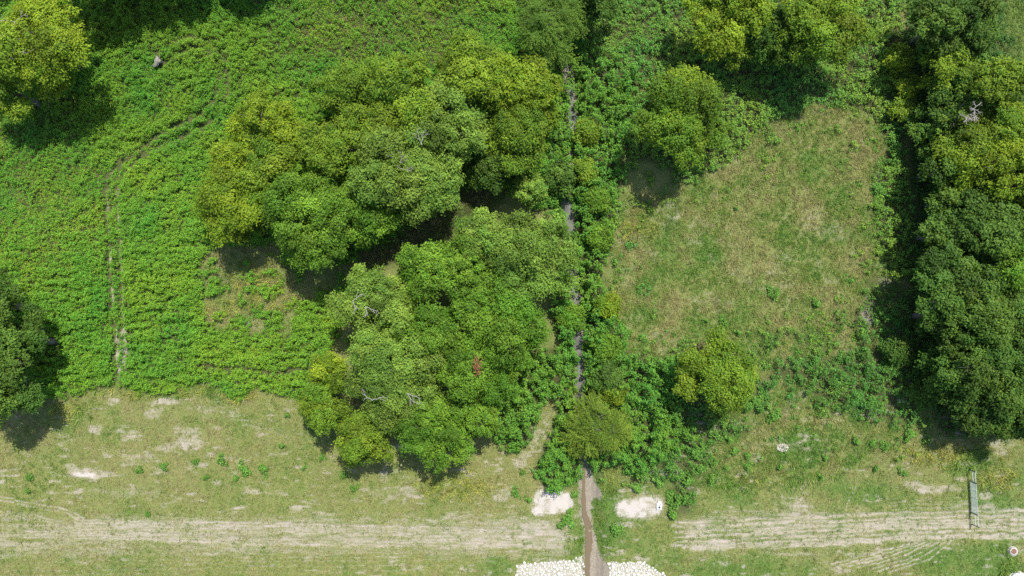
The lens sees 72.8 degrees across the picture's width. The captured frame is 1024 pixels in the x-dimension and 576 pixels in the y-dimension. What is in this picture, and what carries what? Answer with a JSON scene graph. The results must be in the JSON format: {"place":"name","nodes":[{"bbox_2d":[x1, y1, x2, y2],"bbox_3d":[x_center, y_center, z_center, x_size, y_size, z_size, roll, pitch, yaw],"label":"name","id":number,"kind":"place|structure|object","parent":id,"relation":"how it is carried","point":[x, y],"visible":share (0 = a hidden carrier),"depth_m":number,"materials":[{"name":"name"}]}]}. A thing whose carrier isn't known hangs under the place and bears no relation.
{"place":"outdoors","nodes":[
{"label":"outdoors","id":0,"kind":"place"},
{"bbox_2d":[0,0,1023,575],"bbox_3d":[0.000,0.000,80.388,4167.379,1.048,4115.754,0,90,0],"label":"ground","id":1,"kind":"structure","parent":0,"point":[98,474],"depth_m":80.00,"materials":[{"name":"green plant"}]},
{"bbox_2d":[0,72,40,124],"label":"broadleaf tree","id":2,"kind":"object","parent":1,"relation":"on","point":[19,105],"visible":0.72,"depth_m":74.24,"materials":[{"name":"green plant"}]},
{"bbox_2d":[0,357,46,430],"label":"broadleaf tree","id":3,"kind":"object","parent":1,"relation":"on","point":[14,394],"visible":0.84,"depth_m":73.00,"materials":[{"name":"green plant"}]},
{"bbox_2d":[0,268,46,335],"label":"broadleaf tree","id":4,"kind":"object","parent":1,"relation":"on","point":[7,302],"visible":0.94,"depth_m":74.43,"materials":[{"name":"green plant"}]},
{"bbox_2d":[0,314,57,377],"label":"broadleaf tree","id":5,"kind":"object","parent":1,"relation":"on","point":[25,342],"visible":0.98,"depth_m":73.21,"materials":[{"name":"green plant"}]},
{"bbox_2d":[0,0,91,105],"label":"broadleaf tree","id":6,"kind":"object","parent":1,"relation":"on","point":[28,53],"visible":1,"depth_m":70.82,"materials":[{"name":"green plant"}]},
{"bbox_2d":[186,164,268,247],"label":"broadleaf tree","id":7,"kind":"object","parent":1,"relation":"on","point":[217,204],"visible":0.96,"depth_m":72.50,"materials":[{"name":"green plant"}]},
{"bbox_2d":[208,133,248,171],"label":"broadleaf tree","id":8,"kind":"object","parent":1,"relation":"on","point":[225,158],"visible":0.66,"depth_m":73.62,"materials":[{"name":"green plant"}]},
{"bbox_2d":[221,87,303,169],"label":"broadleaf tree","id":9,"kind":"object","parent":1,"relation":"on","point":[262,108],"visible":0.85,"depth_m":73.51,"materials":[{"name":"green plant"}]},
{"bbox_2d":[238,134,305,200],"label":"broadleaf tree","id":10,"kind":"object","parent":1,"relation":"on","point":[269,166],"visible":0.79,"depth_m":72.47,"materials":[{"name":"green plant"}]},
{"bbox_2d":[0,0,566,403],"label":"leafy weeds","id":11,"kind":"object","parent":1,"relation":"on","point":[186,72],"visible":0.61,"depth_m":79.53,"materials":[{"name":"green plant"}]},
{"bbox_2d":[256,166,358,274],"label":"broadleaf tree","id":12,"kind":"object","parent":1,"relation":"on","point":[309,203],"visible":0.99,"depth_m":70.69,"materials":[{"name":"green plant"}]},
{"bbox_2d":[296,381,354,437],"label":"broadleaf tree","id":13,"kind":"object","parent":1,"relation":"on","point":[318,414],"visible":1,"depth_m":73.95,"materials":[{"name":"green plant"}]},
{"bbox_2d":[306,349,348,395],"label":"broadleaf tree","id":14,"kind":"object","parent":1,"relation":"on","point":[328,368],"visible":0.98,"depth_m":74.64,"materials":[{"name":"green plant"}]},
{"bbox_2d":[293,105,382,185],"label":"broadleaf tree","id":15,"kind":"object","parent":1,"relation":"on","point":[334,156],"visible":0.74,"depth_m":70.99,"materials":[{"name":"green plant"}]},
{"bbox_2d":[307,58,380,121],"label":"broadleaf tree","id":16,"kind":"object","parent":1,"relation":"on","point":[340,90],"visible":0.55,"depth_m":71.66,"materials":[{"name":"green plant"}]},
{"bbox_2d":[197,185,508,339],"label":"shade grass","id":17,"kind":"structure","parent":1,"relation":"on","point":[336,268],"depth_m":79.89,"materials":[{"name":"green plant"}]},
{"bbox_2d":[323,167,401,249],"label":"broadleaf tree","id":18,"kind":"object","parent":1,"relation":"on","point":[367,221],"visible":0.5,"depth_m":72.84,"materials":[{"name":"green plant"}]},
{"bbox_2d":[331,407,396,470],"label":"broadleaf tree","id":19,"kind":"object","parent":1,"relation":"on","point":[358,441],"visible":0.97,"depth_m":73.55,"materials":[{"name":"green plant"}]},
{"bbox_2d":[334,94,405,164],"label":"broadleaf tree","id":20,"kind":"object","parent":1,"relation":"on","point":[355,114],"visible":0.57,"depth_m":71.20,"materials":[{"name":"green plant"}]},
{"bbox_2d":[323,261,427,364],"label":"broadleaf tree","id":21,"kind":"object","parent":1,"relation":"on","point":[364,305],"visible":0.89,"depth_m":71.67,"materials":[{"name":"green plant"}]},
{"bbox_2d":[341,324,445,435],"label":"broadleaf tree","id":22,"kind":"object","parent":1,"relation":"on","point":[394,382],"visible":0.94,"depth_m":71.44,"materials":[{"name":"green plant"}]},
{"bbox_2d":[376,313,419,358],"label":"broadleaf tree","id":23,"kind":"object","parent":1,"relation":"on","point":[407,331],"visible":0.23,"depth_m":72.02,"materials":[{"name":"green plant"}]},
{"bbox_2d":[356,46,449,136],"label":"broadleaf tree","id":24,"kind":"object","parent":1,"relation":"on","point":[406,74],"visible":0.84,"depth_m":70.61,"materials":[{"name":"green plant"}]},
{"bbox_2d":[344,108,463,228],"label":"broadleaf tree","id":25,"kind":"object","parent":1,"relation":"on","point":[388,188],"visible":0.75,"depth_m":70.29,"materials":[{"name":"green plant"}]},
{"bbox_2d":[389,385,459,458],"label":"broadleaf tree","id":26,"kind":"object","parent":1,"relation":"on","point":[409,434],"visible":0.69,"depth_m":72.77,"materials":[{"name":"green plant"}]},
{"bbox_2d":[392,240,460,305],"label":"broadleaf tree","id":27,"kind":"object","parent":1,"relation":"on","point":[426,262],"visible":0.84,"depth_m":72.28,"materials":[{"name":"green plant"}]},
{"bbox_2d":[394,150,465,217],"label":"broadleaf tree","id":28,"kind":"object","parent":1,"relation":"on","point":[418,172],"visible":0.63,"depth_m":71.22,"materials":[{"name":"green plant"}]},
{"bbox_2d":[403,300,467,384],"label":"broadleaf tree","id":29,"kind":"object","parent":1,"relation":"on","point":[433,332],"visible":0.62,"depth_m":71.99,"materials":[{"name":"green plant"}]},
{"bbox_2d":[412,407,476,475],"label":"broadleaf tree","id":30,"kind":"object","parent":1,"relation":"on","point":[457,443],"visible":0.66,"depth_m":73.29,"materials":[{"name":"green plant"}]},
{"bbox_2d":[410,73,492,162],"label":"broadleaf tree","id":31,"kind":"object","parent":1,"relation":"on","point":[462,128],"visible":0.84,"depth_m":70.75,"materials":[{"name":"green plant"}]},
{"bbox_2d":[0,0,911,402],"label":"ground tufts","id":32,"kind":"object","parent":1,"relation":"on","point":[432,66],"visible":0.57,"depth_m":79.84,"materials":[{"name":"green plant"}]},
{"bbox_2d":[429,231,497,324],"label":"broadleaf tree","id":33,"kind":"object","parent":1,"relation":"on","point":[469,276],"visible":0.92,"depth_m":72.04,"materials":[{"name":"green plant"}]},
{"bbox_2d":[434,27,511,114],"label":"broadleaf tree","id":34,"kind":"object","parent":1,"relation":"on","point":[467,64],"visible":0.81,"depth_m":71.06,"materials":[{"name":"green plant"}]},
{"bbox_2d":[449,389,503,441],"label":"broadleaf tree","id":35,"kind":"object","parent":1,"relation":"on","point":[472,413],"visible":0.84,"depth_m":73.47,"materials":[{"name":"green plant"}]},
{"bbox_2d":[433,342,521,409],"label":"broadleaf tree","id":36,"kind":"object","parent":1,"relation":"on","point":[473,376],"visible":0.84,"depth_m":72.17,"materials":[{"name":"green plant"}]},
{"bbox_2d":[452,206,508,272],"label":"broadleaf tree","id":37,"kind":"object","parent":1,"relation":"on","point":[484,226],"visible":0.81,"depth_m":72.18,"materials":[{"name":"green plant"}]},
{"bbox_2d":[465,146,516,195],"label":"broadleaf tree","id":38,"kind":"object","parent":1,"relation":"on","point":[486,175],"visible":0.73,"depth_m":74.81,"materials":[{"name":"green plant"}]},
{"bbox_2d":[460,265,553,370],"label":"broadleaf tree","id":39,"kind":"object","parent":1,"relation":"on","point":[511,318],"visible":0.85,"depth_m":71.56,"materials":[{"name":"green plant"}]},
{"bbox_2d":[495,342,536,385],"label":"broadleaf tree","id":40,"kind":"object","parent":1,"relation":"on","point":[517,368],"visible":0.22,"depth_m":73.86,"materials":[{"name":"green plant"}]},
{"bbox_2d":[481,100,551,177],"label":"broadleaf tree","id":41,"kind":"object","parent":1,"relation":"on","point":[508,133],"visible":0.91,"depth_m":72.35,"materials":[{"name":"green plant"}]},
{"bbox_2d":[480,53,565,133],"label":"broadleaf tree","id":42,"kind":"object","parent":1,"relation":"on","point":[531,84],"visible":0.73,"depth_m":72.15,"materials":[{"name":"green plant"}]},
{"bbox_2d":[506,171,547,210],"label":"broadleaf tree","id":43,"kind":"object","parent":1,"relation":"on","point":[527,190],"visible":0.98,"depth_m":75.29,"materials":[{"name":"green plant"}]},
{"bbox_2d":[489,208,582,304],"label":"broadleaf tree","id":44,"kind":"object","parent":1,"relation":"on","point":[530,246],"visible":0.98,"depth_m":71.97,"materials":[{"name":"green plant"}]},
{"bbox_2d":[531,490,572,516],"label":"gravel pad","id":45,"kind":"object","parent":1,"relation":"on","point":[548,503],"visible":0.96,"depth_m":79.98,"materials":[{"name":"beige gravel"}]},
{"bbox_2d":[511,0,597,73],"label":"willow tree","id":46,"kind":"object","parent":1,"relation":"on","point":[554,19],"visible":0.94,"depth_m":73.35,"materials":[{"name":"green plant"}]},
{"bbox_2d":[541,158,576,197],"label":"streamside shrub","id":47,"kind":"object","parent":1,"relation":"on","point":[563,179],"visible":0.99,"depth_m":77.83,"materials":[{"name":"green plant"}]},
{"bbox_2d":[556,297,586,332],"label":"streamside shrub","id":48,"kind":"object","parent":1,"relation":"on","point":[569,316],"visible":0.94,"depth_m":78.33,"materials":[{"name":"green plant"}]},
{"bbox_2d":[571,155,599,187],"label":"streamside shrub","id":49,"kind":"object","parent":1,"relation":"on","point":[584,171],"visible":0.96,"depth_m":78.03,"materials":[{"name":"green plant"}]},
{"bbox_2d":[569,117,604,147],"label":"streamside shrub","id":50,"kind":"object","parent":1,"relation":"on","point":[588,132],"visible":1,"depth_m":78.46,"materials":[{"name":"green plant"}]},
{"bbox_2d":[516,557,664,575],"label":"gravel bed","id":51,"kind":"object","parent":1,"relation":"on","point":[551,572],"visible":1,"depth_m":79.98,"materials":[{"name":"white gravel"}]},
{"bbox_2d":[492,0,696,495],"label":"streamside weeds","id":52,"kind":"object","parent":1,"relation":"on","point":[650,369],"visible":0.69,"depth_m":78.85,"materials":[{"name":"green plant"}]},
{"bbox_2d":[580,467,609,575],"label":"mud bank","id":53,"kind":"structure","parent":1,"relation":"on","point":[599,566],"depth_m":80.79,"materials":[{"name":"beige soil"}]},
{"bbox_2d":[557,389,634,458],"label":"willow bush","id":54,"kind":"object","parent":1,"relation":"on","point":[604,431],"visible":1,"depth_m":75.81,"materials":[{"name":"green plant"}]},
{"bbox_2d":[580,185,612,213],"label":"streamside shrub","id":55,"kind":"object","parent":1,"relation":"on","point":[597,200],"visible":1,"depth_m":77.81,"materials":[{"name":"green plant"}]},
{"bbox_2d":[573,0,621,25],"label":"broadleaf tree","id":56,"kind":"object","parent":1,"relation":"on","point":[594,9],"visible":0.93,"depth_m":73.66,"materials":[{"name":"green plant"}]},
{"bbox_2d":[586,224,615,253],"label":"streamside shrub","id":57,"kind":"object","parent":1,"relation":"on","point":[602,238],"visible":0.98,"depth_m":77.74,"materials":[{"name":"green plant"}]},
{"bbox_2d":[587,359,625,394],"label":"streamside shrub","id":58,"kind":"object","parent":1,"relation":"on","point":[605,377],"visible":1,"depth_m":77.60,"materials":[{"name":"green plant"}]},
{"bbox_2d":[586,332,627,364],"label":"streamside shrub","id":59,"kind":"object","parent":1,"relation":"on","point":[608,350],"visible":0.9,"depth_m":77.49,"materials":[{"name":"green plant"}]},
{"bbox_2d":[592,290,623,321],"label":"streamside shrub","id":60,"kind":"object","parent":1,"relation":"on","point":[609,305],"visible":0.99,"depth_m":77.62,"materials":[{"name":"green plant"}]},
{"bbox_2d":[600,380,628,405],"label":"streamside shrub","id":61,"kind":"object","parent":1,"relation":"on","point":[615,399],"visible":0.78,"depth_m":77.56,"materials":[{"name":"green plant"}]},
{"bbox_2d":[613,495,664,517],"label":"gravel pad","id":62,"kind":"object","parent":1,"relation":"on","point":[643,507],"visible":1,"depth_m":80.00,"materials":[{"name":"beige gravel"}]},
{"bbox_2d":[630,61,735,173],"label":"broadleaf tree","id":63,"kind":"object","parent":1,"relation":"on","point":[673,107],"visible":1,"depth_m":71.55,"materials":[{"name":"green plant"}]},
{"bbox_2d":[671,325,760,420],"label":"broadleaf tree","id":64,"kind":"object","parent":1,"relation":"on","point":[723,367],"visible":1,"depth_m":73.48,"materials":[{"name":"green plant"}]},
{"bbox_2d":[680,0,776,71],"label":"broadleaf tree","id":65,"kind":"object","parent":1,"relation":"on","point":[720,21],"visible":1,"depth_m":71.52,"materials":[{"name":"green plant"}]},
{"bbox_2d":[586,0,933,485],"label":"meadow edge weeds","id":66,"kind":"object","parent":1,"relation":"on","point":[844,93],"visible":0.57,"depth_m":79.56,"materials":[{"name":"green plant"}]},
{"bbox_2d":[743,0,801,72],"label":"broadleaf tree","id":67,"kind":"object","parent":1,"relation":"on","point":[758,50],"visible":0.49,"depth_m":74.24,"materials":[{"name":"green plant"}]},
{"bbox_2d":[650,284,928,505],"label":"tangled weeds","id":68,"kind":"object","parent":1,"relation":"on","point":[868,371],"visible":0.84,"depth_m":79.29,"materials":[{"name":"green plant"}]},
{"bbox_2d":[765,0,880,68],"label":"broadleaf tree","id":69,"kind":"object","parent":1,"relation":"on","point":[830,26],"visible":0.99,"depth_m":71.43,"materials":[{"name":"green plant"}]},
{"bbox_2d":[880,335,915,369],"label":"streamside shrub","id":70,"kind":"object","parent":1,"relation":"on","point":[897,350],"visible":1,"depth_m":77.88,"materials":[{"name":"green plant"}]},
{"bbox_2d":[881,42,916,77],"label":"streamside shrub","id":71,"kind":"object","parent":1,"relation":"on","point":[899,58],"visible":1,"depth_m":77.83,"materials":[{"name":"green plant"}]},
{"bbox_2d":[886,95,918,121],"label":"streamside shrub","id":72,"kind":"object","parent":1,"relation":"on","point":[900,108],"visible":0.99,"depth_m":77.92,"materials":[{"name":"green plant"}]},
{"bbox_2d":[893,70,923,99],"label":"streamside shrub","id":73,"kind":"object","parent":1,"relation":"on","point":[906,84],"visible":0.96,"depth_m":77.64,"materials":[{"name":"green plant"}]},
{"bbox_2d":[903,372,942,410],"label":"streamside shrub","id":74,"kind":"object","parent":1,"relation":"on","point":[915,392],"visible":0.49,"depth_m":77.92,"materials":[{"name":"green plant"}]},
{"bbox_2d":[903,102,959,145],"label":"broadleaf tree","id":75,"kind":"object","parent":1,"relation":"on","point":[928,131],"visible":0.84,"depth_m":75.87,"materials":[{"name":"green plant"}]},
{"bbox_2d":[911,291,965,345],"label":"broadleaf tree","id":76,"kind":"object","parent":1,"relation":"on","point":[929,319],"visible":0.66,"depth_m":73.70,"materials":[{"name":"green plant"}]},
{"bbox_2d":[915,140,962,192],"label":"broadleaf tree","id":77,"kind":"object","parent":1,"relation":"on","point":[937,173],"visible":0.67,"depth_m":74.08,"materials":[{"name":"green plant"}]},
{"bbox_2d":[914,206,967,254],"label":"broadleaf tree","id":78,"kind":"object","parent":1,"relation":"on","point":[936,236],"visible":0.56,"depth_m":73.89,"materials":[{"name":"green plant"}]},
{"bbox_2d":[916,45,979,92],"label":"broadleaf tree","id":79,"kind":"object","parent":1,"relation":"on","point":[945,77],"visible":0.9,"depth_m":73.42,"materials":[{"name":"green plant"}]},
{"bbox_2d":[905,0,991,62],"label":"broadleaf tree","id":80,"kind":"object","parent":1,"relation":"on","point":[944,18],"visible":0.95,"depth_m":72.30,"materials":[{"name":"green plant"}]},
{"bbox_2d":[924,181,981,214],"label":"broadleaf tree","id":81,"kind":"object","parent":1,"relation":"on","point":[955,196],"visible":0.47,"depth_m":73.81,"materials":[{"name":"green plant"}]},
{"bbox_2d":[928,100,980,138],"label":"broadleaf tree","id":82,"kind":"object","parent":1,"relation":"on","point":[945,119],"visible":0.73,"depth_m":73.52,"materials":[{"name":"green plant"}]},
{"bbox_2d":[914,27,998,76],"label":"broadleaf tree","id":83,"kind":"object","parent":1,"relation":"on","point":[980,53],"visible":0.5,"depth_m":73.38,"materials":[{"name":"green plant"}]},
{"bbox_2d":[910,239,1012,313],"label":"broadleaf tree","id":84,"kind":"object","parent":1,"relation":"on","point":[946,272],"visible":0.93,"depth_m":72.41,"materials":[{"name":"green plant"}]},
{"bbox_2d":[925,70,998,121],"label":"broadleaf tree","id":85,"kind":"object","parent":1,"relation":"on","point":[942,97],"visible":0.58,"depth_m":73.86,"materials":[{"name":"green plant"}]},
{"bbox_2d":[902,0,1023,442],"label":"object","id":86,"kind":"object","parent":1,"relation":"on","point":[924,215],"visible":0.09,"depth_m":79.47,"materials":[{"name":"green plant"}]},
{"bbox_2d":[913,326,1017,408],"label":"broadleaf tree","id":87,"kind":"object","parent":1,"relation":"on","point":[982,369],"visible":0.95,"depth_m":72.25,"materials":[{"name":"green plant"}]},
{"bbox_2d":[930,116,1010,187],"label":"broadleaf tree","id":88,"kind":"object","parent":1,"relation":"on","point":[982,136],"visible":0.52,"depth_m":72.63,"materials":[{"name":"green plant"}]},
{"bbox_2d":[925,185,1023,262],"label":"broadleaf tree","id":89,"kind":"object","parent":1,"relation":"on","point":[971,224],"visible":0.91,"depth_m":71.85,"materials":[{"name":"green plant"}]},
{"bbox_2d":[951,0,1003,48],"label":"broadleaf tree","id":90,"kind":"object","parent":1,"relation":"on","point":[989,7],"visible":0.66,"depth_m":72.59,"materials":[{"name":"green plant"}]},
{"bbox_2d":[932,122,1023,206],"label":"broadleaf tree","id":91,"kind":"object","parent":1,"relation":"on","point":[1008,164],"visible":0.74,"depth_m":71.57,"materials":[{"name":"green plant"}]},
{"bbox_2d":[935,271,1023,355],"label":"broadleaf tree","id":92,"kind":"object","parent":1,"relation":"on","point":[992,321],"visible":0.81,"depth_m":71.02,"materials":[{"name":"green plant"}]},
{"bbox_2d":[950,384,1019,438],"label":"broadleaf tree","id":93,"kind":"object","parent":1,"relation":"on","point":[985,412],"visible":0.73,"depth_m":73.62,"materials":[{"name":"green plant"}]},
{"bbox_2d":[954,54,1023,128],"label":"broadleaf tree","id":94,"kind":"object","parent":1,"relation":"on","point":[1004,74],"visible":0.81,"depth_m":71.21,"materials":[{"name":"green plant"}]},
{"bbox_2d":[958,252,1023,303],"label":"broadleaf tree","id":95,"kind":"object","parent":1,"relation":"on","point":[991,261],"visible":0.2,"depth_m":73.08,"materials":[{"name":"green plant"}]},
{"bbox_2d":[967,336,1023,417],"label":"broadleaf tree","id":96,"kind":"object","parent":1,"relation":"on","point":[1013,387],"visible":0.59,"depth_m":71.37,"materials":[{"name":"green plant"}]},
{"bbox_2d":[978,235,1023,292],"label":"broadleaf tree","id":97,"kind":"object","parent":1,"relation":"on","point":[1010,267],"visible":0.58,"depth_m":71.23,"materials":[{"name":"green plant"}]},
{"bbox_2d":[989,100,1023,151],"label":"broadleaf tree","id":98,"kind":"object","parent":1,"relation":"on","point":[1011,118],"visible":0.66,"depth_m":71.48,"materials":[{"name":"green plant"}]},
{"bbox_2d":[993,407,1023,441],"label":"broadleaf tree","id":99,"kind":"object","parent":1,"relation":"on","point":[1002,433],"visible":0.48,"depth_m":73.93,"materials":[{"name":"green plant"}]},
{"bbox_2d":[1001,291,1023,346],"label":"broadleaf tree","id":100,"kind":"object","parent":1,"relation":"on","point":[1018,306],"visible":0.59,"depth_m":70.96,"materials":[{"name":"green plant"}]},
{"bbox_2d":[0,506,1023,557],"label":"dirt track","id":101,"kind":"structure","parent":0,"point":[143,528],"depth_m":80.02,"materials":[{"name":"beige soil"}]},
{"bbox_2d":[41,206,1023,575],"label":"rank grass","id":102,"kind":"structure","parent":0,"point":[639,230],"depth_m":79.77,"materials":[{"name":"green plant"}]},
{"bbox_2d":[559,35,592,575],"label":"stream water","id":103,"kind":"structure","parent":0,"point":[567,208],"depth_m":80.77,"materials":[{"name":"brown liquid"}]},
{"bbox_2d":[603,101,924,500],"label":"meadow grass","id":104,"kind":"structure","parent":0,"point":[808,127],"depth_m":79.87,"materials":[{"name":"green plant"}]},
{"bbox_2d":[988,0,1023,103],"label":"field grass","id":105,"kind":"structure","parent":0,"point":[1020,9],"depth_m":79.93,"materials":[{"name":"green plant"}]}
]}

